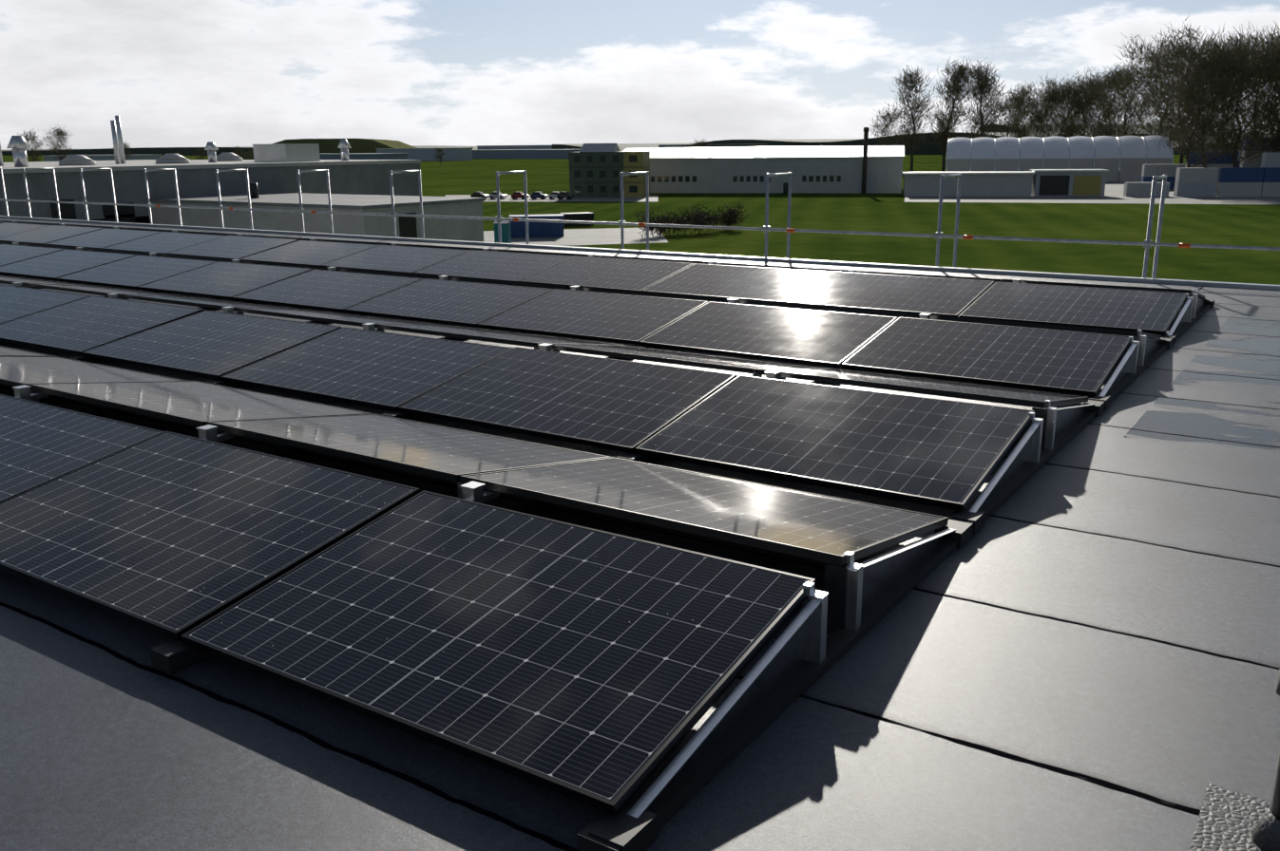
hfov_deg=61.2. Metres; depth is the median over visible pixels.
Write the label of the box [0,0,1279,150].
sky
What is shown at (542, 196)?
parked cars
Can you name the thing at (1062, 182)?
sheds
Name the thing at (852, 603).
pv mounting row
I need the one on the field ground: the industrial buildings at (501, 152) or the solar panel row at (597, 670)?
the industrial buildings at (501, 152)
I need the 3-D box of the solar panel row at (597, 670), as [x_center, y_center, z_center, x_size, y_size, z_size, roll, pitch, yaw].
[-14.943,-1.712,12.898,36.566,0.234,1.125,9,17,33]
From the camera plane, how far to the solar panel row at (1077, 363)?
9.20 m
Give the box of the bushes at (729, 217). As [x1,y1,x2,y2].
[635,203,749,237]
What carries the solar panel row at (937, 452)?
on the pv mounting row at (1050, 432)
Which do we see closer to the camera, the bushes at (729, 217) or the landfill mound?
the bushes at (729, 217)
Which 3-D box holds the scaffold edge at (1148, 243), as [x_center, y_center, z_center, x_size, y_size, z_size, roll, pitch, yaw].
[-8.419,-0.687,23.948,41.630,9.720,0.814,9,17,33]
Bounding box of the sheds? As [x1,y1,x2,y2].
[902,169,1108,196]
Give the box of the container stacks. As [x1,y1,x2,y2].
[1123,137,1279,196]
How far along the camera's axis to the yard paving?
188.20 m
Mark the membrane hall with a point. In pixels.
(1123, 159)
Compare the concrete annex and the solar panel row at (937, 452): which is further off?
the concrete annex
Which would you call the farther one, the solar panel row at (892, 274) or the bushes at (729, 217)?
the bushes at (729, 217)
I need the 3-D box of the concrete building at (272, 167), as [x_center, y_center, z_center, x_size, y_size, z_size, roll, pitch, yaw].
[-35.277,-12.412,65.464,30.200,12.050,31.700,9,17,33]
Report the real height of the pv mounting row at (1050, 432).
0.309 m
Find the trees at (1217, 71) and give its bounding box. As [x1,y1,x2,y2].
[1087,19,1279,167]
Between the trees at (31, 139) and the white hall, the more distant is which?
the trees at (31, 139)
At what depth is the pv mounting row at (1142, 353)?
7.87 m
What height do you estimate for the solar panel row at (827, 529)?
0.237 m
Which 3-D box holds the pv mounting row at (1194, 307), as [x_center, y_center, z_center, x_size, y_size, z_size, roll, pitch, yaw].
[-10.155,-3.519,19.799,36.702,0.309,2.631,9,17,33]
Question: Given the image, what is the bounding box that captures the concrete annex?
[66,182,485,242]
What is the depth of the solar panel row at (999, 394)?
7.67 m
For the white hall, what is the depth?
229.78 m
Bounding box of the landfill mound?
[239,138,416,159]
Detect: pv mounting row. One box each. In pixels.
[0,242,1172,410]
[11,220,1214,345]
[12,282,1104,535]
[12,384,972,850]
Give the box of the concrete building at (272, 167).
[0,115,421,223]
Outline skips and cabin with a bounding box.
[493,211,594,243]
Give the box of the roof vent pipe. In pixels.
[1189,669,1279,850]
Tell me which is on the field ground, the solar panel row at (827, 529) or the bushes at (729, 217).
the bushes at (729, 217)
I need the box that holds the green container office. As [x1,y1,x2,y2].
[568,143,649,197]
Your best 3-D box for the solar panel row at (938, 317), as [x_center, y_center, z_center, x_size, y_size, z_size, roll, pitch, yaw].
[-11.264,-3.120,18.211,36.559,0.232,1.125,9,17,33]
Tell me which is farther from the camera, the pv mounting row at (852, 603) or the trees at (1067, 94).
the trees at (1067, 94)
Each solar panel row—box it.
[0,220,1205,298]
[0,221,1186,335]
[0,241,1160,339]
[0,243,1130,396]
[0,274,1088,408]
[0,285,1034,511]
[0,345,948,566]
[0,394,815,816]
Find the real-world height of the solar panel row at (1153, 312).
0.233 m
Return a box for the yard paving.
[445,181,1279,246]
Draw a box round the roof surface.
[0,217,1279,850]
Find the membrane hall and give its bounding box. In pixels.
[945,134,1173,181]
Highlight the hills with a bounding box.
[1,124,1270,155]
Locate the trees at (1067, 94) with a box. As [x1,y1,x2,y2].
[870,57,1146,171]
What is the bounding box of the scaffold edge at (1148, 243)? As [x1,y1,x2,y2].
[0,167,1279,278]
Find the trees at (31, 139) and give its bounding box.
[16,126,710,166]
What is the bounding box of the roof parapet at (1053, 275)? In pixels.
[0,215,1279,290]
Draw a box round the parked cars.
[470,191,573,199]
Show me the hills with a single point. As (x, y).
(926, 148)
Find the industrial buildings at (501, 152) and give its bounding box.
[41,143,765,161]
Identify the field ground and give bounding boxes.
[2,154,1279,285]
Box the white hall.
[621,127,904,193]

